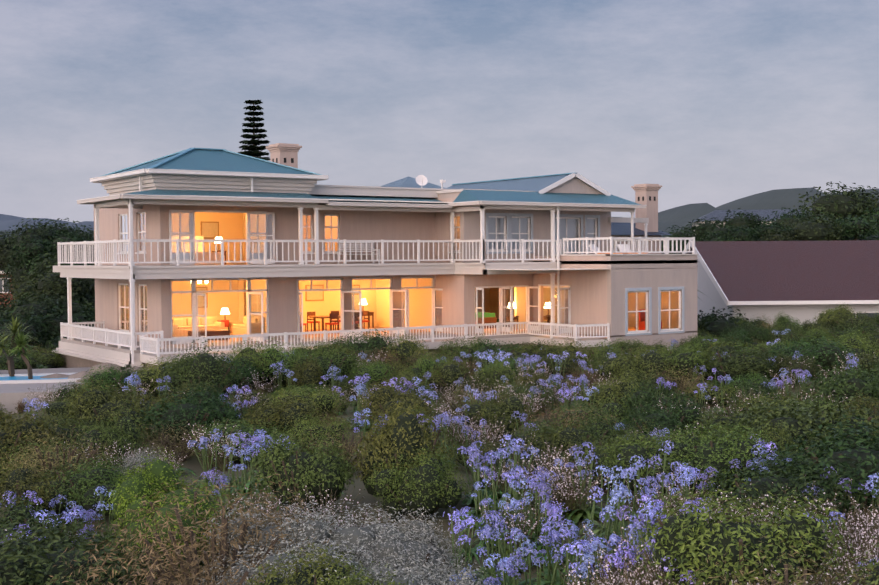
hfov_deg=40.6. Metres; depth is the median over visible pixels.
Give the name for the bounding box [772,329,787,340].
agapanthus
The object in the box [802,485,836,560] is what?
agapanthus
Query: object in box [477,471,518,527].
agapanthus
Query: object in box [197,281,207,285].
chandelier
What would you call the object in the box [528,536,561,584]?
agapanthus
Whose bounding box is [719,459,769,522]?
agapanthus
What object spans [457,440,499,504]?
agapanthus
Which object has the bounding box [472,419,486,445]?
agapanthus
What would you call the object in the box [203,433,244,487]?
agapanthus
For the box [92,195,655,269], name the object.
house ceilings
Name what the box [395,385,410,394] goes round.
agapanthus
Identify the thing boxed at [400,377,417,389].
agapanthus
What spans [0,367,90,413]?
swimming pool
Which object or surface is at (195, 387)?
dark shrub
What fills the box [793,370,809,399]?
agapanthus
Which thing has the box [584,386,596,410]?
agapanthus
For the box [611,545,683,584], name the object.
gaura plant
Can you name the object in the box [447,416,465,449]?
agapanthus
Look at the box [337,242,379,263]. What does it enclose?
garden bench
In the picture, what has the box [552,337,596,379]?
shrub
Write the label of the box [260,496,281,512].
agapanthus leaves
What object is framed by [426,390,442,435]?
agapanthus
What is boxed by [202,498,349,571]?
silver shrub
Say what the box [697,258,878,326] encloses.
wall
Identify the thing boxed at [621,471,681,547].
agapanthus
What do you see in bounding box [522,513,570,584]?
agapanthus
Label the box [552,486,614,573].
agapanthus
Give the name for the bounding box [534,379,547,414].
agapanthus
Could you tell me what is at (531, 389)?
agapanthus
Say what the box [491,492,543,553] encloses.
agapanthus
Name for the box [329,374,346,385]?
agapanthus
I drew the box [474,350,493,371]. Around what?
agapanthus
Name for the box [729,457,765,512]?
agapanthus
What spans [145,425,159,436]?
agapanthus
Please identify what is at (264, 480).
agapanthus
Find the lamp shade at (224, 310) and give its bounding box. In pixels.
[220,308,229,313]
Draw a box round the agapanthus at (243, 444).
[228,430,262,494]
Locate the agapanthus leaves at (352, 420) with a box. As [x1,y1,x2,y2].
[342,415,368,423]
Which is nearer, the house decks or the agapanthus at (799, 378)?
the agapanthus at (799, 378)
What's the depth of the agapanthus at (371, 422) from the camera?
34.04 m
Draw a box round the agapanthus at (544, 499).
[507,480,561,553]
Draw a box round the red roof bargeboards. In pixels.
[682,240,878,315]
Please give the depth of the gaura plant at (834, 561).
16.41 m
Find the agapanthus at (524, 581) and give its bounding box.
[505,530,536,584]
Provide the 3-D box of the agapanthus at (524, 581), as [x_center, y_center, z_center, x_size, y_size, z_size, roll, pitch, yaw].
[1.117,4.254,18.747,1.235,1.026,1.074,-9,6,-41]
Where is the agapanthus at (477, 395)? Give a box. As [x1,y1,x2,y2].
[473,393,496,401]
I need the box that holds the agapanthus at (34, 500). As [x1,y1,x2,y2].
[22,491,43,515]
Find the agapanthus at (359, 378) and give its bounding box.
[354,373,368,399]
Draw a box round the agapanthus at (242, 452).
[216,447,259,511]
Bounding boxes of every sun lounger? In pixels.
[589,244,627,253]
[617,244,647,253]
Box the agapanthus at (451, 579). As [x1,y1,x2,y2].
[447,564,477,584]
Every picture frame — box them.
[196,287,207,307]
[201,221,218,238]
[305,285,323,300]
[352,285,359,294]
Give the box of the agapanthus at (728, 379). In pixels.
[723,375,736,404]
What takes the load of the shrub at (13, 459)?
on the ground
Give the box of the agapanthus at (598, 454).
[559,434,625,492]
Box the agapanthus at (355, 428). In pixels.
[352,416,363,450]
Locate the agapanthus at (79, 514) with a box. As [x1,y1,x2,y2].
[66,501,100,549]
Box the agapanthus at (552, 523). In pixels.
[519,502,563,568]
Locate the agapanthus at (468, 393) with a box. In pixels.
[463,385,473,404]
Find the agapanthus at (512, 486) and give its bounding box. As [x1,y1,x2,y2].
[476,478,529,547]
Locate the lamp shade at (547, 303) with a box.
[544,302,550,307]
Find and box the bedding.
[475,312,494,317]
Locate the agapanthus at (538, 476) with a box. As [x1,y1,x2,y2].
[507,466,555,535]
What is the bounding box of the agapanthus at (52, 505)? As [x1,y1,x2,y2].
[49,494,66,523]
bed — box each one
[172,236,220,264]
[475,317,496,328]
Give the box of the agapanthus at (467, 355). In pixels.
[460,352,470,365]
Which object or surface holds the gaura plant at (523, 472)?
on the ground
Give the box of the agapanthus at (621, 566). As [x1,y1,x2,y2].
[600,540,636,584]
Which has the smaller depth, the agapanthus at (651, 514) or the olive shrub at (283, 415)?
the agapanthus at (651, 514)
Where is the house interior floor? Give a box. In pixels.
[138,263,696,344]
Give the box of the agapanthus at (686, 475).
[663,462,695,521]
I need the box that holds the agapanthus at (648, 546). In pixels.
[625,543,663,578]
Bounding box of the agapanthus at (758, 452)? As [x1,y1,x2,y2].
[732,444,790,505]
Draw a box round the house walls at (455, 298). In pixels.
[94,143,696,350]
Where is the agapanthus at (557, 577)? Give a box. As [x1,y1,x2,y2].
[538,519,575,584]
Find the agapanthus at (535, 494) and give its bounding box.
[522,466,559,526]
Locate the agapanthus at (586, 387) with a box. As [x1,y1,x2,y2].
[573,377,587,409]
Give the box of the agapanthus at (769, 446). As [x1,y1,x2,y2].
[762,442,775,458]
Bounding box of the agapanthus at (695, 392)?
[693,382,707,411]
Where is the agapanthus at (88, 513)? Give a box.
[70,507,96,548]
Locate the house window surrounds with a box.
[486,213,683,335]
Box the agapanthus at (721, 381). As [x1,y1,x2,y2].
[701,352,732,388]
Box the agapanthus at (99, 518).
[92,501,112,541]
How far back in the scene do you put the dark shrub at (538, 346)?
52.02 m
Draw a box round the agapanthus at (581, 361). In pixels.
[573,360,589,388]
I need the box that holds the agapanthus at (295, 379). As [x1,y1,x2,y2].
[284,369,297,389]
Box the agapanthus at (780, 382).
[776,375,791,397]
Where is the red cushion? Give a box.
[217,320,228,326]
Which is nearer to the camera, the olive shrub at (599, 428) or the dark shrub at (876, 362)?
the olive shrub at (599, 428)
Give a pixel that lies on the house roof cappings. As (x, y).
(180, 153)
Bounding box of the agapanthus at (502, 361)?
[496,349,510,370]
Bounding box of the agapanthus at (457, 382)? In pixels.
[451,377,462,404]
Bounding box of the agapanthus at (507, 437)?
[488,434,538,510]
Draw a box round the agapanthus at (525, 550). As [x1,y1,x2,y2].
[513,534,542,584]
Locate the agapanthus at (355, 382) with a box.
[349,376,370,407]
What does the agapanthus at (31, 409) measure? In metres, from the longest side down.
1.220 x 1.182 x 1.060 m
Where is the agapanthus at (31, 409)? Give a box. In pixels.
[23,402,40,414]
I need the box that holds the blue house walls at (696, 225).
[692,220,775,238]
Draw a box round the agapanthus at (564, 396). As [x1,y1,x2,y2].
[556,389,572,411]
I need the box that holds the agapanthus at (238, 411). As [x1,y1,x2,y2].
[231,402,242,421]
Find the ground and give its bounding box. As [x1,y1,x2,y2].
[0,330,878,584]
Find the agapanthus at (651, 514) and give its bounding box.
[614,492,662,578]
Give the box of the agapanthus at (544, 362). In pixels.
[536,361,545,380]
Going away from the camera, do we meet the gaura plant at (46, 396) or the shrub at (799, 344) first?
the gaura plant at (46, 396)
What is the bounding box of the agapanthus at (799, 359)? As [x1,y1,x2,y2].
[792,351,812,381]
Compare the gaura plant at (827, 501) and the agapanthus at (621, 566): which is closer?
the agapanthus at (621, 566)
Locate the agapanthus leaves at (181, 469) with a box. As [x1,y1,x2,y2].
[174,464,196,476]
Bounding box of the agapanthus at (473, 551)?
[447,506,495,564]
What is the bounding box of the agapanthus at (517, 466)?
[496,459,538,510]
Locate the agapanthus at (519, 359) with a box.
[510,358,530,387]
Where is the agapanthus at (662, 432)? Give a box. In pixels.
[652,428,669,443]
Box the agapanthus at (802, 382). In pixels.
[790,372,811,397]
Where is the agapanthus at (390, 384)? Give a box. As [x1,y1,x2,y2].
[381,377,397,389]
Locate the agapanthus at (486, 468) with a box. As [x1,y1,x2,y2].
[460,447,520,524]
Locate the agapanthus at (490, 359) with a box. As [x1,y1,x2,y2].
[477,353,499,371]
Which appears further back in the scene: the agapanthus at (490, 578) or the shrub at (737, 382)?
the shrub at (737, 382)
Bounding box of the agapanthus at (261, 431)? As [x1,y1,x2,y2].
[236,429,270,482]
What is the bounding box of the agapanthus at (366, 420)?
[354,408,371,453]
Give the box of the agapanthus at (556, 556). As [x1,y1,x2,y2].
[522,545,565,584]
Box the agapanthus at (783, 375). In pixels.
[778,368,792,399]
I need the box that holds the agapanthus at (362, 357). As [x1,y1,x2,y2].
[358,352,370,362]
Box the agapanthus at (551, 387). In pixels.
[542,374,560,413]
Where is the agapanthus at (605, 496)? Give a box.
[591,455,636,505]
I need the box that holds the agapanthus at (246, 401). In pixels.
[237,398,257,430]
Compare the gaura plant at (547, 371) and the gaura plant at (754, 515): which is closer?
the gaura plant at (754, 515)
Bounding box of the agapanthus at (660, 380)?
[655,378,665,395]
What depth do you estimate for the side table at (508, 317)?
57.41 m
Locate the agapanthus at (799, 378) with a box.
[791,369,808,401]
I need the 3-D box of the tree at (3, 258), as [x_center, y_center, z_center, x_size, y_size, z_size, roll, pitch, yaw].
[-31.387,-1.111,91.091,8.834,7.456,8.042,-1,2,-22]
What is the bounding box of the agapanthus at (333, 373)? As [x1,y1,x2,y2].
[327,365,348,404]
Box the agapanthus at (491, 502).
[471,456,501,505]
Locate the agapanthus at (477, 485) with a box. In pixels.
[461,478,493,538]
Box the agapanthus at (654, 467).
[602,456,661,524]
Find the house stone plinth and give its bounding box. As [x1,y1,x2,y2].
[60,343,606,368]
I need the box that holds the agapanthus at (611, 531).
[596,468,641,552]
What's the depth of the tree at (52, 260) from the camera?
72.17 m
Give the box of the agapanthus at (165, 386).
[156,376,170,398]
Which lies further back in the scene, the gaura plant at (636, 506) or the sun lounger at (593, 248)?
the sun lounger at (593, 248)
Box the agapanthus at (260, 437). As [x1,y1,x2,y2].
[250,433,271,483]
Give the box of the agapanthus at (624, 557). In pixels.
[611,543,637,578]
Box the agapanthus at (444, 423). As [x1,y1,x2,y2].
[426,415,455,466]
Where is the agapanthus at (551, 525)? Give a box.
[538,501,576,564]
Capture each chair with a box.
[307,312,319,331]
[325,313,338,333]
[331,311,340,330]
[352,312,362,328]
[359,311,368,328]
[639,309,661,329]
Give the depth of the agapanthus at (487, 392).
34.24 m
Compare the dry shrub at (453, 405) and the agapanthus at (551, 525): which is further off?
the dry shrub at (453, 405)
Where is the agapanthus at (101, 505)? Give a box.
[90,486,116,550]
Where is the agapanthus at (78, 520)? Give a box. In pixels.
[62,510,94,544]
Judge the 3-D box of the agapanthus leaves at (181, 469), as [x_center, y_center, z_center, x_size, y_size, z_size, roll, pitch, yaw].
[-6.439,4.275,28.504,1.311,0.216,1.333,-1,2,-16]
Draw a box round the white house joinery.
[57,168,694,363]
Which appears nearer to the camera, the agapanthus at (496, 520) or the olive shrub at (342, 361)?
the agapanthus at (496, 520)
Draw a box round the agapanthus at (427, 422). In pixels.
[417,414,442,455]
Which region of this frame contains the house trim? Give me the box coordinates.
[52,173,698,366]
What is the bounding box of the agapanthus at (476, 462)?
[447,448,503,519]
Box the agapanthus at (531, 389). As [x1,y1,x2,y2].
[520,386,537,423]
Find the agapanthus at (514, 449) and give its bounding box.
[487,438,538,513]
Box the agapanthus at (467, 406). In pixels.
[448,404,473,445]
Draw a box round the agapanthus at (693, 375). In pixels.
[687,364,698,389]
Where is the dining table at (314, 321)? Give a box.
[309,315,356,330]
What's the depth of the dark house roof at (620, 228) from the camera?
63.28 m
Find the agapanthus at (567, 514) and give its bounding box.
[534,458,574,520]
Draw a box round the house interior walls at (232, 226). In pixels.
[172,212,563,337]
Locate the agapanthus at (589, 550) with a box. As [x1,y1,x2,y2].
[576,544,601,580]
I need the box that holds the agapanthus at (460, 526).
[443,507,480,584]
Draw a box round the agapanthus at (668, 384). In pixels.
[656,377,676,396]
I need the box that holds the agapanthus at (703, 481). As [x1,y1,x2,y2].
[695,466,718,519]
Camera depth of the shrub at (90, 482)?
24.44 m
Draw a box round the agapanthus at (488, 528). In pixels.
[472,515,522,583]
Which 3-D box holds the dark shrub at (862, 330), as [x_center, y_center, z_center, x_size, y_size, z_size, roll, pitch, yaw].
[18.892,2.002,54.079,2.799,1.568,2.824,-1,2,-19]
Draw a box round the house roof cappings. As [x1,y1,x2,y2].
[99,148,576,184]
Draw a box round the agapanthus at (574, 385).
[566,374,586,408]
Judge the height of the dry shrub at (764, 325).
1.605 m
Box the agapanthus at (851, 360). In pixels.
[847,353,858,377]
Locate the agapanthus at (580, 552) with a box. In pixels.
[565,532,595,584]
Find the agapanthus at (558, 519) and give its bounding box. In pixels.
[531,503,622,566]
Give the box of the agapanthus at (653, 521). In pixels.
[632,513,667,582]
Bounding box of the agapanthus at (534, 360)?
[524,354,536,377]
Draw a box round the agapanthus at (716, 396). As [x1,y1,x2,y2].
[707,375,731,411]
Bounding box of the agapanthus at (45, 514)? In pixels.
[34,509,82,540]
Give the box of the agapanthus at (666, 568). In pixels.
[659,556,695,584]
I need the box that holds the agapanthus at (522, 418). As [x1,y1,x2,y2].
[511,411,529,434]
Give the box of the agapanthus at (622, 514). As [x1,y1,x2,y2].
[598,505,656,577]
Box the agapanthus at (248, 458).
[239,443,264,497]
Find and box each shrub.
[0,353,47,369]
[0,404,17,430]
[0,404,67,466]
[0,424,123,482]
[0,434,82,474]
[0,440,25,492]
[0,454,82,516]
[0,492,83,548]
[0,514,157,584]
[10,412,98,455]
[16,409,84,426]
[27,345,66,368]
[36,388,82,418]
[36,506,268,584]
[37,454,136,515]
[45,372,98,401]
[61,378,156,439]
[61,547,173,584]
[68,400,151,469]
[77,364,132,395]
[96,474,341,584]
[101,447,238,580]
[111,447,175,477]
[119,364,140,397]
[131,382,193,429]
[132,352,186,400]
[138,419,208,461]
[139,378,249,447]
[155,337,242,397]
[177,379,222,399]
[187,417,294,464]
[198,539,332,584]
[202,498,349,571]
[209,350,261,396]
[223,337,289,392]
[226,521,384,584]
[229,386,278,414]
[240,392,325,439]
[246,539,367,584]
[249,422,356,520]
[255,343,308,389]
[268,385,345,421]
[273,499,414,578]
[277,383,332,395]
[279,340,362,389]
[285,411,351,453]
[286,355,328,390]
[288,341,335,357]
[290,424,375,472]
[310,404,353,428]
[312,388,355,412]
[313,549,474,584]
[316,337,360,359]
[320,372,380,397]
[320,559,413,584]
[326,329,394,367]
[344,360,396,389]
[351,384,457,495]
[353,502,467,577]
[356,347,404,365]
[356,379,439,424]
[364,445,473,521]
[365,357,409,380]
[379,331,438,361]
[379,369,430,389]
[387,354,430,370]
[391,406,440,438]
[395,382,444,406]
[401,352,460,383]
[401,554,490,584]
[404,348,465,368]
[420,356,479,391]
[432,332,491,369]
[433,384,507,415]
[442,439,500,470]
[449,385,536,438]
[458,357,478,376]
[462,370,506,394]
[464,392,502,404]
[465,439,510,480]
[471,338,522,369]
[471,343,529,371]
[474,361,518,393]
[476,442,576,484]
[484,357,530,377]
[484,388,534,415]
[496,412,595,471]
[498,381,558,410]
[511,409,627,447]
[512,340,547,350]
[512,369,556,392]
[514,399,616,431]
[515,339,572,361]
[523,350,580,381]
[548,395,632,432]
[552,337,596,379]
[554,364,604,395]
[579,339,630,380]
[581,372,641,415]
[584,419,669,453]
[587,349,637,377]
[592,340,676,384]
[594,427,708,496]
[613,336,641,346]
[616,339,648,354]
[619,371,684,398]
[619,395,706,439]
[620,381,702,423]
[630,479,854,584]
[631,344,672,358]
[636,436,707,446]
[639,338,668,351]
[643,342,715,387]
[643,363,710,398]
[653,421,783,497]
[674,335,708,348]
[680,333,728,351]
[684,381,740,406]
[688,536,878,584]
[692,394,802,436]
[697,306,754,339]
[697,318,707,331]
[697,327,717,337]
[698,354,708,381]
[698,413,754,443]
[700,337,778,384]
[700,339,757,357]
[700,448,867,525]
[717,328,753,347]
[718,322,761,337]
[726,371,772,394]
[726,376,784,410]
[728,314,749,326]
[729,391,878,449]
[735,334,765,350]
[736,392,799,412]
[741,313,770,328]
[744,418,799,458]
[750,326,773,347]
[750,339,791,352]
[755,343,787,356]
[757,316,775,328]
[765,336,855,379]
[767,443,823,477]
[768,322,806,344]
[769,351,823,386]
[772,310,804,330]
[773,414,878,529]
[783,327,808,337]
[786,338,812,349]
[786,434,838,459]
[792,392,843,420]
[795,382,819,400]
[797,328,834,346]
[799,319,838,332]
[803,360,878,410]
[805,324,832,337]
[813,303,855,330]
[815,330,878,358]
[821,302,847,315]
[827,321,877,340]
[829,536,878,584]
[833,311,876,329]
[837,405,876,427]
[842,351,878,377]
[842,390,878,427]
[848,549,878,584]
[855,327,878,354]
[871,312,878,326]
[871,355,878,370]
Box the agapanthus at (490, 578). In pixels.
[483,576,500,584]
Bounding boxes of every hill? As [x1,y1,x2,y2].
[0,214,93,231]
[0,230,93,237]
[658,187,878,253]
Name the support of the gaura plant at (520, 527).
on the ground
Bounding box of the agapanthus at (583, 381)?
[570,374,588,408]
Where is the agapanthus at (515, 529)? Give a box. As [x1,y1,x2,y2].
[491,527,525,584]
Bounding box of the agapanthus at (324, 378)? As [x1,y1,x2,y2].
[319,375,329,391]
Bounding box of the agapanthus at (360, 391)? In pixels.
[340,381,368,428]
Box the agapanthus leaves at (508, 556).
[483,547,533,567]
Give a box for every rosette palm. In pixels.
[0,313,42,376]
[6,329,37,378]
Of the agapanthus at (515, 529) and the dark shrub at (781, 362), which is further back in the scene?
the dark shrub at (781, 362)
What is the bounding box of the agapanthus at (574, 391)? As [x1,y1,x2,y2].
[571,386,583,406]
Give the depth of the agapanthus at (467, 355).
49.06 m
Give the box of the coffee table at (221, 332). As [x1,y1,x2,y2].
[188,329,229,339]
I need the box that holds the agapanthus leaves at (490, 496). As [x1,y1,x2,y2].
[462,485,508,502]
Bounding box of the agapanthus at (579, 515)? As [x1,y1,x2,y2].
[559,453,611,522]
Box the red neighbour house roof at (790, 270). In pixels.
[686,240,878,300]
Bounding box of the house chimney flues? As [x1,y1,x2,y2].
[272,158,655,200]
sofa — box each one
[172,316,224,336]
[230,316,264,334]
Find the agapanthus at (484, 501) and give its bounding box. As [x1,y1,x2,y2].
[465,498,506,549]
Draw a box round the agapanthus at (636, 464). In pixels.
[618,455,659,530]
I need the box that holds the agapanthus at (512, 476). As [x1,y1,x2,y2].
[479,472,541,540]
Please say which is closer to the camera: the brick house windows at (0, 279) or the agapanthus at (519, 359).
the agapanthus at (519, 359)
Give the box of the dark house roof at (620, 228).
[611,222,670,234]
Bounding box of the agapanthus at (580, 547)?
[560,540,593,584]
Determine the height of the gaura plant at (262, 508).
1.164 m
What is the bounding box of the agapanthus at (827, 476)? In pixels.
[820,467,870,551]
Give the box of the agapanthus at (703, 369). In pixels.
[699,367,706,383]
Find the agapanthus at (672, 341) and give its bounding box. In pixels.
[668,339,677,349]
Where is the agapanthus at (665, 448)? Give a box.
[637,440,681,510]
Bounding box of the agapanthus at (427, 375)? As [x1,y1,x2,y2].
[424,371,436,407]
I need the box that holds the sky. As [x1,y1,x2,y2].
[0,0,878,222]
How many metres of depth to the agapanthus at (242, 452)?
24.64 m
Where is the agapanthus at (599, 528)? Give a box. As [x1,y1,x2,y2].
[577,465,630,541]
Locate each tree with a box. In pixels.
[0,218,92,286]
[0,224,84,288]
[0,230,21,282]
[0,263,93,328]
[0,273,35,304]
[0,288,94,326]
[0,296,10,312]
[0,301,94,334]
[0,305,85,367]
[3,248,93,308]
[5,317,58,349]
[8,273,37,306]
[10,228,93,263]
[25,251,57,281]
[45,222,93,239]
[48,337,65,349]
[75,232,93,257]
[75,293,94,321]
[80,278,94,311]
[661,225,703,253]
[683,208,766,240]
[698,220,793,240]
[714,236,737,240]
[731,219,781,234]
[760,222,802,240]
[762,207,822,229]
[779,212,844,240]
[788,181,878,225]
[799,206,875,227]
[815,212,878,240]
[855,207,878,229]
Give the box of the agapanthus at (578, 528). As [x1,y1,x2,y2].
[542,519,593,576]
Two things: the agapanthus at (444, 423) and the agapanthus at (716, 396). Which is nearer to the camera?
the agapanthus at (444, 423)
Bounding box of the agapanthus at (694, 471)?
[660,465,699,515]
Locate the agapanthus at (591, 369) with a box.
[579,365,592,388]
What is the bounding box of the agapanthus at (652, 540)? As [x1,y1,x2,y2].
[645,527,660,565]
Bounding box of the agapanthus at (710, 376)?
[701,353,717,385]
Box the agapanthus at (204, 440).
[187,428,233,490]
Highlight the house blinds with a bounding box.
[489,218,594,253]
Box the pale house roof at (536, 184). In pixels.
[380,174,602,193]
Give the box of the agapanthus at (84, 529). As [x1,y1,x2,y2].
[71,521,96,547]
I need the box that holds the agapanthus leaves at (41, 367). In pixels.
[33,365,49,368]
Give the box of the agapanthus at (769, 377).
[768,356,777,384]
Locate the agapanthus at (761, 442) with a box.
[727,434,767,499]
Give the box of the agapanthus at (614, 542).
[596,524,639,580]
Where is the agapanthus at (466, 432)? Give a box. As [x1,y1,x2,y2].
[461,424,475,445]
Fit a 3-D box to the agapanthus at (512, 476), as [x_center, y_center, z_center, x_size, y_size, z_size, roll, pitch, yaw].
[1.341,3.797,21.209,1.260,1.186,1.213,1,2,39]
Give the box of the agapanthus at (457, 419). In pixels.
[440,411,469,452]
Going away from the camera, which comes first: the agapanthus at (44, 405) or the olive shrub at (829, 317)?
the agapanthus at (44, 405)
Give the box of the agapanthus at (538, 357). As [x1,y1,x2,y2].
[522,353,540,377]
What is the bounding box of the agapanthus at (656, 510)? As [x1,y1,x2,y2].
[634,494,666,571]
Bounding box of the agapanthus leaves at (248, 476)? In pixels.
[231,470,260,482]
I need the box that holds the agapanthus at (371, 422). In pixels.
[356,385,377,431]
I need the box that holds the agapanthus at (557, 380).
[552,374,574,409]
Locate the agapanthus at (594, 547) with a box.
[575,541,608,584]
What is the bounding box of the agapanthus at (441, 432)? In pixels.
[433,414,454,455]
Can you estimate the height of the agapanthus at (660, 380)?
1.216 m
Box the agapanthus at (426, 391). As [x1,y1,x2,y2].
[415,386,431,420]
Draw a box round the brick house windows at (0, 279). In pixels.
[0,279,8,291]
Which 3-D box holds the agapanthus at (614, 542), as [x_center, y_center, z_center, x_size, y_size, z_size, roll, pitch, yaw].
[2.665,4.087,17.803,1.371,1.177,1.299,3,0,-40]
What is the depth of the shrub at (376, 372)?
42.03 m
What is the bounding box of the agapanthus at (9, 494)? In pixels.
[0,491,15,511]
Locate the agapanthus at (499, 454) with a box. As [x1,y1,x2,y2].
[489,447,511,492]
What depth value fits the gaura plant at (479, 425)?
31.95 m
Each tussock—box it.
[12,398,32,412]
[326,398,345,418]
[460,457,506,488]
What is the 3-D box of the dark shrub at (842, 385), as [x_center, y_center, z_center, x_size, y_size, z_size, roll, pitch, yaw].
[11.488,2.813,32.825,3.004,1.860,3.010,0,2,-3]
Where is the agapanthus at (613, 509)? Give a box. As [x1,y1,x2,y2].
[605,489,630,542]
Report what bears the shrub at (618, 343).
on the ground
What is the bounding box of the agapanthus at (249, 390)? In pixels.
[236,385,250,417]
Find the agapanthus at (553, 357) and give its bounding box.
[547,352,568,385]
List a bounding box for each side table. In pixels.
[352,312,373,327]
[505,316,518,328]
[543,316,555,329]
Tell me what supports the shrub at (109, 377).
on the ground
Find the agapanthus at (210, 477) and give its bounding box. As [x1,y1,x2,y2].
[200,467,228,509]
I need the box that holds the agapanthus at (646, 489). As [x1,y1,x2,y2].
[637,478,660,529]
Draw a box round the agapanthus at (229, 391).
[225,385,238,418]
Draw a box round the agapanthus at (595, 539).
[579,537,601,582]
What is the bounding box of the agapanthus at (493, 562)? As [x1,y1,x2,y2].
[462,553,521,584]
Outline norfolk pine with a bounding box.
[238,99,269,160]
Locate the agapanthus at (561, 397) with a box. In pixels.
[558,386,570,410]
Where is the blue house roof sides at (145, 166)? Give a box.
[114,154,175,193]
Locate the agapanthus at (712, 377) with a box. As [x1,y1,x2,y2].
[707,368,716,385]
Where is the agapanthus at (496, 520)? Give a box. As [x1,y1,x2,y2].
[480,508,528,582]
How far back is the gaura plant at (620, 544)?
17.80 m
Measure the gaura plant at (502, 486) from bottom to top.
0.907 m
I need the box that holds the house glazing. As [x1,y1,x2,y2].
[120,214,568,331]
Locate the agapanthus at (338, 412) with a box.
[331,386,349,414]
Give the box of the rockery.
[40,362,148,386]
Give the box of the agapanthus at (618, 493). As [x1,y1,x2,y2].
[563,476,633,560]
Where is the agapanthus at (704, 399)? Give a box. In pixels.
[701,387,709,417]
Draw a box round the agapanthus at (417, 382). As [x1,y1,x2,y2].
[414,377,424,387]
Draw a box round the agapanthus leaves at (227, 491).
[215,484,245,498]
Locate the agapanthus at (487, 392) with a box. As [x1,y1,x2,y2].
[471,389,496,403]
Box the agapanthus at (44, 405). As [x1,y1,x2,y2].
[29,398,48,419]
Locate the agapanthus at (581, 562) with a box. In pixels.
[567,550,589,583]
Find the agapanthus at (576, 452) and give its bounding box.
[561,441,659,527]
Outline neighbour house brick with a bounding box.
[0,264,12,307]
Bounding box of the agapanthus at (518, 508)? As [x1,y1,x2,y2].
[496,500,532,558]
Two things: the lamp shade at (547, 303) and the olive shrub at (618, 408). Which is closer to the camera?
the olive shrub at (618, 408)
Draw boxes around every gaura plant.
[25,383,69,413]
[60,440,135,470]
[100,440,155,471]
[112,378,156,400]
[133,446,187,470]
[182,419,246,469]
[196,432,242,470]
[224,385,271,416]
[225,487,306,529]
[232,484,283,526]
[240,369,282,394]
[276,493,323,523]
[285,484,363,526]
[315,509,390,526]
[317,386,354,401]
[329,505,413,529]
[339,508,407,530]
[343,385,374,415]
[343,512,416,533]
[354,351,386,364]
[424,397,463,439]
[425,407,466,439]
[427,381,458,404]
[434,394,463,416]
[439,423,477,446]
[443,406,481,444]
[452,382,486,402]
[458,378,488,397]
[459,412,502,439]
[460,423,500,442]
[462,415,512,444]
[468,385,504,399]
[469,422,515,446]
[470,453,526,496]
[479,496,558,551]
[482,431,541,483]
[491,379,538,392]
[495,389,537,409]
[495,457,553,498]
[503,386,540,399]
[508,360,546,383]
[510,390,550,422]
[510,452,589,506]
[511,444,583,497]
[515,393,551,417]
[518,480,574,523]
[529,440,575,486]
[530,442,567,485]
[531,362,559,382]
[531,380,564,407]
[531,381,559,408]
[536,452,614,516]
[538,461,610,516]
[538,462,590,508]
[543,387,570,407]
[552,381,582,407]
[557,548,651,584]
[561,548,668,584]
[562,530,647,583]
[567,571,664,584]
[568,543,653,584]
[569,569,662,584]
[583,517,654,582]
[584,546,674,584]
[588,370,626,385]
[595,571,698,584]
[607,474,671,514]
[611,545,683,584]
[627,544,659,584]
[630,480,705,523]
[630,534,678,584]
[645,496,714,519]
[649,464,720,506]
[651,488,738,521]
[657,397,716,428]
[662,493,735,522]
[666,487,733,514]
[697,498,772,522]
[701,564,773,584]
[703,502,777,525]
[704,396,755,416]
[711,490,799,526]
[716,483,817,524]
[718,504,788,525]
[721,568,824,584]
[726,386,780,410]
[744,494,832,531]
[747,570,847,584]
[750,482,839,512]
[752,566,831,584]
[756,570,864,584]
[763,367,804,398]
[775,475,868,527]
[780,386,834,404]
[786,506,878,574]
[805,568,862,584]
[806,393,859,407]
[807,559,853,584]
[810,536,859,583]
[812,502,871,554]
[812,537,871,583]
[814,362,847,382]
[815,534,878,583]
[819,523,878,584]
[819,547,874,583]
[820,540,878,582]
[821,503,878,574]
[822,502,875,556]
[823,504,878,559]
[824,526,877,571]
[829,495,878,560]
[829,503,876,548]
[836,351,878,364]
[836,521,878,571]
[839,554,878,584]
[844,502,878,540]
[845,497,878,537]
[847,492,878,531]
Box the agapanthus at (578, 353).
[573,351,594,380]
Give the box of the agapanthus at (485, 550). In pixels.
[476,529,497,584]
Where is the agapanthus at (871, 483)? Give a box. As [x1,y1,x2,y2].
[845,473,878,547]
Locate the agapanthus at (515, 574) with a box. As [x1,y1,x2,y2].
[493,550,527,584]
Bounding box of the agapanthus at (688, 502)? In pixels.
[680,499,709,519]
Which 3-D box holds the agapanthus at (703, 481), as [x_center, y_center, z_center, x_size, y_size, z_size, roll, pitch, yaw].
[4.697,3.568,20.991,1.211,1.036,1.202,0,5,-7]
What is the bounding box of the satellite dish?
[416,175,427,187]
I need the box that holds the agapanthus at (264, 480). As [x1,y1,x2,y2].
[237,436,289,491]
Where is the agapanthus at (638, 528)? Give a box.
[631,521,651,576]
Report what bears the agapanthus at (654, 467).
on the ground
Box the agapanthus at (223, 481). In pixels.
[211,474,238,518]
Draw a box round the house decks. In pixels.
[61,260,696,352]
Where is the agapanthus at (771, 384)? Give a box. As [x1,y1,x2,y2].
[760,377,777,395]
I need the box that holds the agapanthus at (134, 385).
[122,372,140,397]
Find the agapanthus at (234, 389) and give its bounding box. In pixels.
[230,384,241,418]
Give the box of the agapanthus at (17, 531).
[1,524,29,542]
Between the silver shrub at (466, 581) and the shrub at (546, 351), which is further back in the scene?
the shrub at (546, 351)
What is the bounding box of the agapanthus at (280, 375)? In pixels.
[269,360,284,395]
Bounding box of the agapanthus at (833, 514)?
[803,511,845,584]

